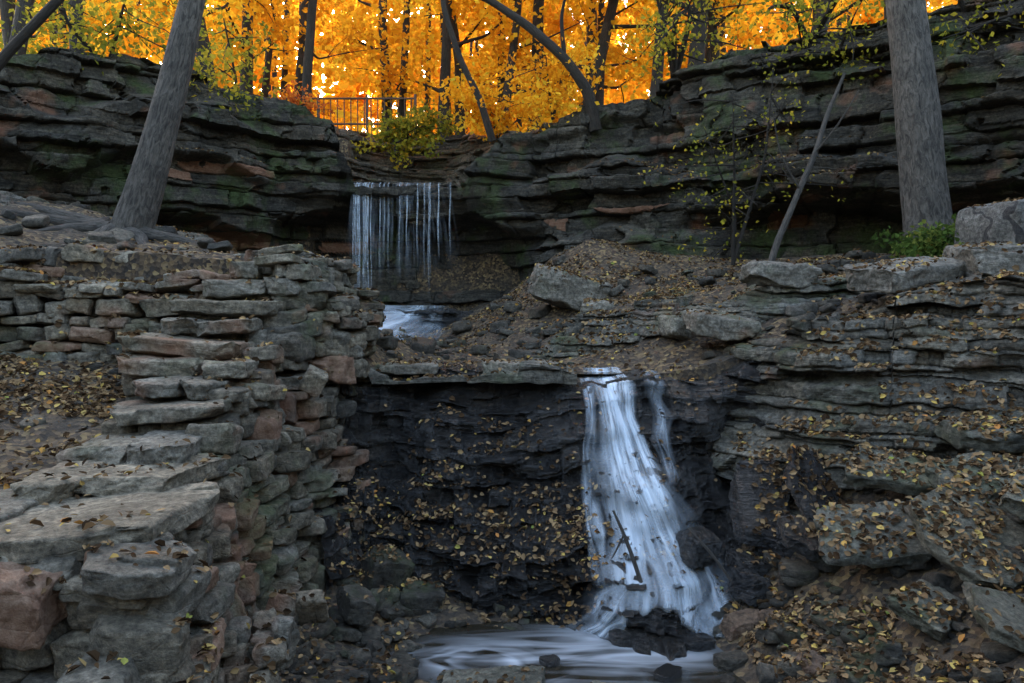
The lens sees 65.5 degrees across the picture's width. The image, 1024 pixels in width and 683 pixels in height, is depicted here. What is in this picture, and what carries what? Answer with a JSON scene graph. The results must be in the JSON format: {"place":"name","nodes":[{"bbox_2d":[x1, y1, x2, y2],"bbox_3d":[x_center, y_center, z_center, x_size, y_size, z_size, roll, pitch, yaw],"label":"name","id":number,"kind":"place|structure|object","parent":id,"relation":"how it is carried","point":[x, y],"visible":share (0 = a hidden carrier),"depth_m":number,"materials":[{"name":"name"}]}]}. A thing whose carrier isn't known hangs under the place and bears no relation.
{"place":"outdoors","nodes":[
{"label":"outdoors","id":0,"kind":"place"},
{"bbox_2d":[0,0,1023,310],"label":"cliff","id":1,"kind":"structure","parent":0,"point":[70,130],"depth_m":17.01,"materials":[{"name":"grey stone"}]},
{"bbox_2d":[0,0,206,81],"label":"sapling","id":2,"kind":"object","parent":1,"relation":"on","point":[83,39],"visible":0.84,"depth_m":15.86,"materials":[{"name":"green plant"}]},
{"bbox_2d":[99,0,312,120],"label":"sapling","id":3,"kind":"object","parent":1,"relation":"on","point":[228,53],"visible":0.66,"depth_m":17.23,"materials":[{"name":"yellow plant"}]},
{"bbox_2d":[257,80,342,119],"bbox_3d":[-5.126,-5.479,18.904,1.937,1.388,1.534,1,3,17],"label":"shrub","id":4,"kind":"object","parent":1,"relation":"on","point":[307,104],"visible":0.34,"depth_m":18.68,"materials":[{"name":"orange plant"}]},
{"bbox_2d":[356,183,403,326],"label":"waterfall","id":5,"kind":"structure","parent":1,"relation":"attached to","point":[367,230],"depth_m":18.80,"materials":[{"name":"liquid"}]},
{"bbox_2d":[440,0,495,141],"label":"bare leaning tree","id":6,"kind":"object","parent":1,"relation":"on","point":[478,97],"visible":0.97,"depth_m":19.97,"materials":[{"name":"brown plant"}]},
{"bbox_2d":[464,35,612,132],"bbox_3d":[0.649,-6.012,18.764,3.568,2.212,3.114,0,2,0],"label":"sapling","id":7,"kind":"object","parent":1,"relation":"on","point":[549,97],"visible":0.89,"depth_m":18.78,"materials":[{"name":"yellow plant"}]},
{"bbox_2d":[481,0,601,131],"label":"bare leaning tree","id":8,"kind":"object","parent":1,"relation":"on","point":[563,58],"visible":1,"depth_m":18.17,"materials":[{"name":"brown plant"}]},
{"bbox_2d":[613,0,774,101],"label":"sapling","id":9,"kind":"object","parent":1,"relation":"on","point":[669,46],"visible":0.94,"depth_m":16.90,"materials":[{"name":"yellow plant"}]},
{"bbox_2d":[735,0,886,84],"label":"sapling","id":10,"kind":"object","parent":1,"relation":"on","point":[810,39],"visible":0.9,"depth_m":15.22,"materials":[{"name":"yellow plant"}]},
{"bbox_2d":[844,0,1023,76],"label":"sapling","id":11,"kind":"object","parent":1,"relation":"on","point":[981,24],"visible":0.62,"depth_m":14.01,"materials":[{"name":"green plant"}]},
{"bbox_2d":[0,98,1023,682],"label":"ground","id":12,"kind":"structure","parent":0,"point":[468,272],"depth_m":9.55,"materials":[{"name":"brown soil"}]},
{"bbox_2d":[9,0,34,55],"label":"autumn tree","id":13,"kind":"object","parent":12,"relation":"on","point":[17,26],"visible":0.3,"depth_m":18.85,"materials":[{"name":"orange plant"}]},
{"bbox_2d":[0,0,64,71],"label":"bare leaning tree","id":14,"kind":"object","parent":12,"relation":"on","point":[17,42],"visible":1,"depth_m":12.80,"materials":[{"name":"brown plant"}]},
{"bbox_2d":[0,0,68,53],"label":"autumn tree","id":15,"kind":"object","parent":12,"relation":"on","point":[5,7],"visible":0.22,"depth_m":22.53,"materials":[{"name":"orange plant"}]},
{"bbox_2d":[68,0,84,51],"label":"autumn tree","id":16,"kind":"object","parent":12,"relation":"on","point":[73,3],"visible":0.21,"depth_m":17.14,"materials":[{"name":"brown plant"}]},
{"bbox_2d":[0,0,205,244],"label":"leaning tree","id":17,"kind":"object","parent":12,"relation":"on","point":[137,210],"visible":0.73,"depth_m":11.70,"materials":[{"name":"grey plant"}]},
{"bbox_2d":[0,191,212,240],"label":"layered outcrop","id":18,"kind":"object","parent":12,"relation":"on","point":[7,198],"visible":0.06,"depth_m":12.83,"materials":[{"name":"grey stone"}]},
{"bbox_2d":[0,243,244,362],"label":"dry stone wall","id":19,"kind":"structure","parent":12,"relation":"on","point":[23,295],"depth_m":9.15,"materials":[{"name":"grey stone"}]},
{"bbox_2d":[0,250,370,682],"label":"stone staircase","id":20,"kind":"structure","parent":12,"relation":"on","point":[122,605],"depth_m":6.12,"materials":[{"name":"grey stone"}]},
{"bbox_2d":[108,0,308,86],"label":"autumn tree","id":21,"kind":"object","parent":12,"relation":"on","point":[278,23],"visible":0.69,"depth_m":22.67,"materials":[{"name":"orange plant"}]},
{"bbox_2d":[127,0,321,73],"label":"autumn tree","id":22,"kind":"object","parent":12,"relation":"on","point":[288,43],"visible":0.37,"depth_m":27.13,"materials":[{"name":"orange plant"}]},
{"bbox_2d":[205,0,299,94],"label":"golden maple tree","id":23,"kind":"object","parent":12,"relation":"on","point":[246,27],"visible":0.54,"depth_m":25.49,"materials":[{"name":"orange plant"}]},
{"bbox_2d":[275,371,372,482],"bbox_3d":[-2.194,1.474,9.434,0.908,2.392,1.833,1,3,21],"label":"bastion footing","id":24,"kind":"object","parent":12,"relation":"on","point":[345,408],"visible":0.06,"depth_m":9.29,"materials":[{"name":"grey stone"}]},
{"bbox_2d":[254,244,384,396],"bbox_3d":[-2.322,-0.331,10.287,1.405,1.681,3.984,0,2,0],"label":"stone bastion","id":25,"kind":"object","parent":24,"relation":"on","point":[356,338],"visible":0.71,"depth_m":9.16,"materials":[{"name":"grey stone"}]},
{"bbox_2d":[269,94,416,140],"bbox_3d":[-5.040,-6.643,23.735,4.405,1.420,0.088,0,2,0],"label":"railing fence","id":26,"kind":"object","parent":12,"relation":"on","point":[367,98],"visible":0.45,"depth_m":23.71,"materials":[{"name":"metal"}]},
{"bbox_2d":[302,0,434,112],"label":"golden maple tree","id":27,"kind":"object","parent":12,"relation":"on","point":[309,53],"visible":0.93,"depth_m":23.15,"materials":[{"name":"orange plant"}]},
{"bbox_2d":[299,0,451,128],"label":"golden maple tree","id":28,"kind":"object","parent":12,"relation":"on","point":[384,85],"visible":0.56,"depth_m":27.32,"materials":[{"name":"orange plant"}]},
{"bbox_2d":[361,546,414,590],"bbox_3d":[-1.350,2.437,8.525,0.521,0.446,0.568,-1,3,-26],"label":"boulder","id":29,"kind":"object","parent":12,"relation":"on","point":[390,571],"visible":0.8,"depth_m":8.32,"materials":[{"name":"grey stone"}]},
{"bbox_2d":[350,98,461,170],"bbox_3d":[-2.984,-5.828,22.681,3.097,1.869,1.988,1,3,15],"label":"shrub","id":30,"kind":"object","parent":12,"relation":"on","point":[399,124],"visible":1,"depth_m":22.51,"materials":[{"name":"green plant"}]},
{"bbox_2d":[383,305,473,334],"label":"water","id":31,"kind":"structure","parent":12,"relation":"on","point":[419,321],"depth_m":18.14,"materials":[{"name":"white liquid"}]},
{"bbox_2d":[348,0,532,136],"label":"golden maple tree","id":32,"kind":"object","parent":12,"relation":"on","point":[456,26],"visible":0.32,"depth_m":26.61,"materials":[{"name":"orange plant"}]},
{"bbox_2d":[299,0,608,138],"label":"golden maple tree","id":33,"kind":"object","parent":12,"relation":"on","point":[444,54],"visible":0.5,"depth_m":25.66,"materials":[{"name":"orange plant"}]},
{"bbox_2d":[335,110,576,187],"bbox_3d":[-2.401,-4.891,22.012,9.700,2.695,6.666,0,2,0],"label":"rock ledge","id":34,"kind":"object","parent":12,"relation":"on","point":[372,169],"depth_m":23.38,"materials":[{"name":"grey stone"}]},
{"bbox_2d":[429,74,562,143],"bbox_3d":[-0.362,-6.278,21.954,3.901,1.920,2.495,1,3,16],"label":"shrub","id":35,"kind":"object","parent":34,"relation":"on","point":[497,116],"visible":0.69,"depth_m":21.80,"materials":[{"name":"orange plant"}]},
{"bbox_2d":[0,0,957,134],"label":"distant forest","id":36,"kind":"object","parent":12,"relation":"on","point":[364,89],"depth_m":33.82,"materials":[{"name":"orange plant"}]},
{"bbox_2d":[439,665,544,682],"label":"boulder","id":37,"kind":"object","parent":12,"relation":"on","point":[495,674],"visible":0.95,"depth_m":6.71,"materials":[{"name":"grey stone"}]},
{"bbox_2d":[435,0,573,130],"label":"golden maple tree","id":38,"kind":"object","parent":12,"relation":"on","point":[536,20],"visible":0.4,"depth_m":25.10,"materials":[{"name":"orange plant"}]},
{"bbox_2d":[0,96,1023,682],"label":"fallen leaves","id":39,"kind":"object","parent":12,"relation":"on","point":[956,662],"visible":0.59,"depth_m":8.06,"materials":[{"name":"brown plant"}]},
{"bbox_2d":[0,196,1023,682],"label":"rubble","id":40,"kind":"object","parent":12,"relation":"on","point":[796,572],"visible":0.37,"depth_m":7.57,"materials":[{"name":"grey stone"}]},
{"bbox_2d":[336,585,376,627],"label":"boulder","id":41,"kind":"object","parent":40,"relation":"on","point":[355,607],"visible":0.99,"depth_m":7.48,"materials":[{"name":"grey stone"}]},
{"bbox_2d":[400,580,445,615],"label":"boulder","id":42,"kind":"object","parent":40,"relation":"on","point":[417,598],"visible":0.69,"depth_m":8.11,"materials":[{"name":"grey stone"}]},
{"bbox_2d":[813,501,932,567],"bbox_3d":[3.285,1.748,7.270,0.966,0.457,0.760,0,3,10],"label":"rock slab","id":43,"kind":"object","parent":40,"relation":"on","point":[915,549],"visible":0.61,"depth_m":7.13,"materials":[{"name":"grey stone"}]},
{"bbox_2d":[842,444,935,495],"bbox_3d":[3.751,1.282,7.928,0.901,0.430,0.558,1,3,16],"label":"rock slab","id":44,"kind":"object","parent":40,"relation":"on","point":[908,486],"visible":0.63,"depth_m":7.79,"materials":[{"name":"grey stone"}]},
{"bbox_2d":[998,456,1023,519],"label":"rock slab","id":45,"kind":"object","parent":40,"relation":"on","point":[1011,503],"visible":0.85,"depth_m":6.46,"materials":[{"name":"grey stone"}]},
{"bbox_2d":[393,0,638,132],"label":"golden maple tree","id":46,"kind":"object","parent":12,"relation":"on","point":[511,48],"visible":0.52,"depth_m":23.69,"materials":[{"name":"orange plant"}]},
{"bbox_2d":[313,360,793,660],"bbox_3d":[0.416,1.516,9.200,7.324,3.198,4.162,0,2,0],"label":"wet rock face","id":47,"kind":"object","parent":12,"relation":"on","point":[656,620],"visible":0.56,"depth_m":8.97},
{"bbox_2d":[356,358,576,383],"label":"ledge caprock","id":48,"kind":"structure","parent":47,"relation":"on","point":[533,370],"depth_m":9.52,"materials":[{"name":"grey stone"}]},
{"bbox_2d":[379,362,438,374],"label":"boulder","id":49,"kind":"object","parent":48,"relation":"on","point":[407,369],"visible":0.94,"depth_m":9.90,"materials":[{"name":"grey stone"}]},
{"bbox_2d":[482,360,566,372],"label":"boulder","id":50,"kind":"object","parent":47,"relation":"on","point":[489,366],"visible":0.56,"depth_m":9.70,"materials":[{"name":"grey stone"}]},
{"bbox_2d":[596,368,714,611],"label":"waterfall","id":51,"kind":"structure","parent":47,"relation":"on","point":[630,567],"depth_m":8.23,"materials":[{"name":"liquid"}]},
{"bbox_2d":[611,510,731,597],"bbox_3d":[1.549,2.218,7.751,1.165,1.015,0.474,0,3,8],"label":"driftwood branch","id":52,"kind":"object","parent":47,"relation":"on","point":[635,565],"visible":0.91,"depth_m":7.83,"materials":[{"name":"grey plant"}]},
{"bbox_2d":[676,526,721,569],"bbox_3d":[1.887,2.091,8.125,0.404,0.373,0.381,-1,3,-23],"label":"boulder","id":53,"kind":"object","parent":47,"relation":"on","point":[693,553],"visible":0.89,"depth_m":8.00,"materials":[{"name":"grey stone"}]},
{"bbox_2d":[527,263,610,311],"bbox_3d":[1.080,-0.933,14.393,1.552,0.976,1.018,-1,3,-18],"label":"boulder","id":54,"kind":"object","parent":12,"relation":"on","point":[568,291],"visible":0.73,"depth_m":13.96,"materials":[{"name":"grey stone"}]},
{"bbox_2d":[580,299,618,312],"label":"boulder","id":55,"kind":"object","parent":12,"relation":"on","point":[604,304],"visible":0.23,"depth_m":13.33,"materials":[{"name":"grey stone"}]},
{"bbox_2d":[550,0,650,102],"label":"golden maple tree","id":56,"kind":"object","parent":12,"relation":"on","point":[589,33],"visible":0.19,"depth_m":30.36,"materials":[{"name":"orange plant"}]},
{"bbox_2d":[448,0,753,109],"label":"golden maple tree","id":57,"kind":"object","parent":12,"relation":"on","point":[607,27],"visible":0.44,"depth_m":22.91,"materials":[{"name":"orange plant"}]},
{"bbox_2d":[522,0,686,105],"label":"golden maple tree","id":58,"kind":"object","parent":12,"relation":"on","point":[599,98],"visible":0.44,"depth_m":24.24,"materials":[{"name":"orange plant"}]},
{"bbox_2d":[566,0,677,97],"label":"golden maple tree","id":59,"kind":"object","parent":12,"relation":"on","point":[654,88],"visible":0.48,"depth_m":21.04,"materials":[{"name":"brown plant"}]},
{"bbox_2d":[607,0,707,66],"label":"golden maple tree","id":60,"kind":"object","parent":12,"relation":"on","point":[702,29],"visible":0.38,"depth_m":20.43,"materials":[{"name":"brown plant"}]},
{"bbox_2d":[658,315,694,339],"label":"boulder","id":61,"kind":"object","parent":12,"relation":"on","point":[671,326],"visible":0.55,"depth_m":10.93,"materials":[{"name":"grey stone"}]},
{"bbox_2d":[625,0,746,62],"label":"golden maple tree","id":62,"kind":"object","parent":12,"relation":"on","point":[707,49],"visible":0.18,"depth_m":27.81,"materials":[{"name":"orange plant"}]},
{"bbox_2d":[536,275,886,360],"bbox_3d":[5.279,-0.453,11.234,10.684,1.940,2.846,1,3,18],"label":"layered outcrop","id":63,"kind":"object","parent":12,"relation":"on","point":[762,304],"visible":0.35,"depth_m":11.53,"materials":[{"name":"grey stone"}]},
{"bbox_2d":[682,308,761,340],"bbox_3d":[2.762,-0.222,10.462,0.958,0.423,0.655,0,2,0],"label":"boulder","id":64,"kind":"object","parent":12,"relation":"on","point":[728,327],"visible":0.98,"depth_m":10.23,"materials":[{"name":"grey stone"}]},
{"bbox_2d":[718,608,758,640],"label":"boulder","id":65,"kind":"object","parent":12,"relation":"on","point":[734,625],"visible":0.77,"depth_m":7.52,"materials":[{"name":"brown stone"}]},
{"bbox_2d":[723,547,771,586],"bbox_3d":[2.502,2.442,8.411,0.514,0.497,0.454,-1,3,-20],"label":"boulder","id":66,"kind":"object","parent":12,"relation":"on","point":[733,557],"visible":0.45,"depth_m":8.25,"materials":[{"name":"grey stone"}]},
{"bbox_2d":[643,67,852,264],"bbox_3d":[4.316,-3.008,14.880,3.539,4.173,2.960,-1,3,-25],"label":"sapling","id":67,"kind":"object","parent":12,"relation":"on","point":[734,251],"visible":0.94,"depth_m":14.87,"materials":[{"name":"green plant"}]},
{"bbox_2d":[727,567,771,606],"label":"boulder","id":68,"kind":"object","parent":12,"relation":"on","point":[749,587],"visible":0.91,"depth_m":7.84,"materials":[{"name":"grey stone"}]},
{"bbox_2d":[708,0,795,61],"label":"golden maple tree","id":69,"kind":"object","parent":12,"relation":"on","point":[712,28],"visible":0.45,"depth_m":22.19,"materials":[{"name":"brown plant"}]},
{"bbox_2d":[728,459,790,547],"bbox_3d":[2.670,1.722,8.572,0.622,0.862,0.666,0,2,0],"label":"rock slab","id":70,"kind":"object","parent":12,"relation":"on","point":[744,497],"visible":0.7,"depth_m":8.52,"materials":[{"name":"grey stone"}]},
{"bbox_2d":[758,607,777,620],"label":"boulder","id":71,"kind":"object","parent":12,"relation":"on","point":[763,614],"visible":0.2,"depth_m":7.47,"materials":[{"name":"stone"}]},
{"bbox_2d":[754,522,794,558],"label":"boulder","id":72,"kind":"object","parent":12,"relation":"on","point":[775,545],"visible":0.25,"depth_m":8.22,"materials":[{"name":"grey stone"}]},
{"bbox_2d":[739,260,822,287],"bbox_3d":[3.757,-0.934,11.178,1.077,0.443,0.613,0,2,-5],"label":"boulder","id":73,"kind":"object","parent":12,"relation":"on","point":[781,274],"visible":0.97,"depth_m":10.91,"materials":[{"name":"grey stone"}]},
{"bbox_2d":[776,514,819,560],"bbox_3d":[2.952,1.923,7.783,0.711,0.416,0.515,-1,3,-15],"label":"rock slab","id":74,"kind":"object","parent":12,"relation":"on","point":[805,546],"visible":0.53,"depth_m":7.64,"materials":[{"name":"grey stone"}]},
{"bbox_2d":[794,650,825,674],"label":"boulder","id":75,"kind":"object","parent":12,"relation":"on","point":[816,660],"visible":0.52,"depth_m":6.42,"materials":[{"name":"grey stone"}]},
{"bbox_2d":[783,446,839,519],"bbox_3d":[3.107,1.499,8.266,0.678,0.811,0.638,-1,3,-22],"label":"rock slab","id":76,"kind":"object","parent":12,"relation":"on","point":[804,505],"visible":0.66,"depth_m":8.18,"materials":[{"name":"grey stone"}]},
{"bbox_2d":[768,73,859,260],"bbox_3d":[5.172,-2.816,13.124,2.250,3.740,0.886,-2,3,-34],"label":"dead leaning trunk","id":77,"kind":"object","parent":12,"relation":"on","point":[788,215],"visible":0.94,"depth_m":13.15,"materials":[{"name":"grey wood"}]},
{"bbox_2d":[810,0,832,32],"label":"autumn tree","id":78,"kind":"object","parent":12,"relation":"on","point":[817,15],"visible":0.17,"depth_m":19.41,"materials":[{"name":"brown plant"}]},
{"bbox_2d":[711,272,1023,491],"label":"layered outcrop","id":79,"kind":"object","parent":12,"relation":"on","point":[819,381],"visible":0.57,"depth_m":8.69,"materials":[{"name":"grey stone"}]},
{"bbox_2d":[843,256,965,293],"bbox_3d":[4.816,-0.822,9.724,1.333,0.496,0.998,-1,3,-14],"label":"boulder","id":80,"kind":"object","parent":79,"relation":"on","point":[870,279],"visible":0.88,"depth_m":9.36,"materials":[{"name":"grey stone"}]},
{"bbox_2d":[955,248,1023,277],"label":"boulder","id":81,"kind":"object","parent":79,"relation":"on","point":[992,262],"visible":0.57,"depth_m":8.98,"materials":[{"name":"grey stone"}]},
{"bbox_2d":[942,242,1023,258],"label":"boulder","id":82,"kind":"object","parent":81,"relation":"on","point":[948,250],"visible":0.4,"depth_m":10.14,"materials":[{"name":"grey stone"}]},
{"bbox_2d":[782,0,953,43],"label":"golden maple tree","id":83,"kind":"object","parent":12,"relation":"on","point":[850,6],"visible":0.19,"depth_m":25.62,"materials":[{"name":"orange plant"}]},
{"bbox_2d":[884,0,886,18],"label":"autumn tree","id":84,"kind":"object","parent":12,"relation":"on","point":[885,15],"visible":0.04,"depth_m":18.25,"materials":[{"name":"brown plant"}]},
{"bbox_2d":[871,213,963,258],"bbox_3d":[6.213,-1.224,11.825,1.416,1.432,1.476,-2,3,-43],"label":"shrub","id":85,"kind":"object","parent":12,"relation":"on","point":[936,241],"visible":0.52,"depth_m":11.81,"materials":[{"name":"green plant"}]},
{"bbox_2d":[885,0,954,253],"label":"tall tree","id":86,"kind":"object","parent":12,"relation":"on","point":[924,188],"visible":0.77,"depth_m":12.59,"materials":[{"name":"grey plant"}]},
{"bbox_2d":[886,579,965,641],"bbox_3d":[3.322,2.127,6.322,0.586,0.291,0.478,-2,3,-36],"label":"rock slab","id":87,"kind":"object","parent":12,"relation":"on","point":[932,628],"visible":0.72,"depth_m":6.25,"materials":[{"name":"grey stone"}]},
{"bbox_2d":[904,473,1023,589],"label":"rock slab","id":88,"kind":"object","parent":12,"relation":"on","point":[1012,534],"visible":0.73,"depth_m":6.57,"materials":[{"name":"grey stone"}]},
{"bbox_2d":[925,451,1016,498],"bbox_3d":[4.343,1.266,7.360,0.850,0.426,0.650,-1,3,-13],"label":"rock slab","id":89,"kind":"object","parent":88,"relation":"on","point":[934,479],"visible":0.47,"depth_m":7.37,"materials":[{"name":"grey stone"}]},
{"bbox_2d":[934,406,1023,453],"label":"rock slab","id":90,"kind":"object","parent":12,"relation":"on","point":[974,440],"visible":0.82,"depth_m":7.67,"materials":[{"name":"grey stone"}]},
{"bbox_2d":[954,199,1023,244],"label":"graffitied stone block","id":91,"kind":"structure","parent":12,"relation":"on","point":[1001,221],"depth_m":10.83,"materials":[{"name":"grey stone"}]},
{"bbox_2d":[961,582,1023,652],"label":"rock slab","id":92,"kind":"object","parent":12,"relation":"on","point":[1002,602],"visible":0.97,"depth_m":5.73,"materials":[{"name":"grey stone"}]},
{"bbox_2d":[446,360,621,373],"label":"creek water","id":93,"kind":"structure","parent":0,"point":[609,372],"depth_m":10.47,"materials":[{"name":"white liquid"}]},
{"bbox_2d":[160,0,943,131],"label":"sky","id":94,"kind":"structure","parent":0,"point":[625,0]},
{"bbox_2d":[385,617,745,682],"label":"pool water","id":95,"kind":"structure","parent":0,"point":[584,656],"depth_m":7.29,"materials":[{"name":"white liquid"}]},
{"bbox_2d":[539,654,559,667],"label":"boulder","id":96,"kind":"object","parent":95,"relation":"on","point":[551,660],"visible":1,"depth_m":7.09,"materials":[{"name":"grey stone"}]},
{"bbox_2d":[608,628,632,646],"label":"boulder","id":97,"kind":"object","parent":95,"relation":"in","point":[620,637],"visible":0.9,"depth_m":7.50,"materials":[{"name":"grey stone"}]},
{"bbox_2d":[653,663,681,682],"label":"boulder","id":98,"kind":"object","parent":95,"relation":"in","point":[667,673],"visible":1,"depth_m":6.83,"materials":[{"name":"grey stone"}]},
{"bbox_2d":[682,632,715,651],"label":"boulder","id":99,"kind":"object","parent":95,"relation":"in","point":[699,642],"visible":0.91,"depth_m":7.40,"materials":[{"name":"grey stone"}]},
{"bbox_2d":[713,650,747,670],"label":"boulder","id":100,"kind":"object","parent":95,"relation":"in","point":[733,660],"visible":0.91,"depth_m":7.01,"materials":[{"name":"grey stone"}]}
]}

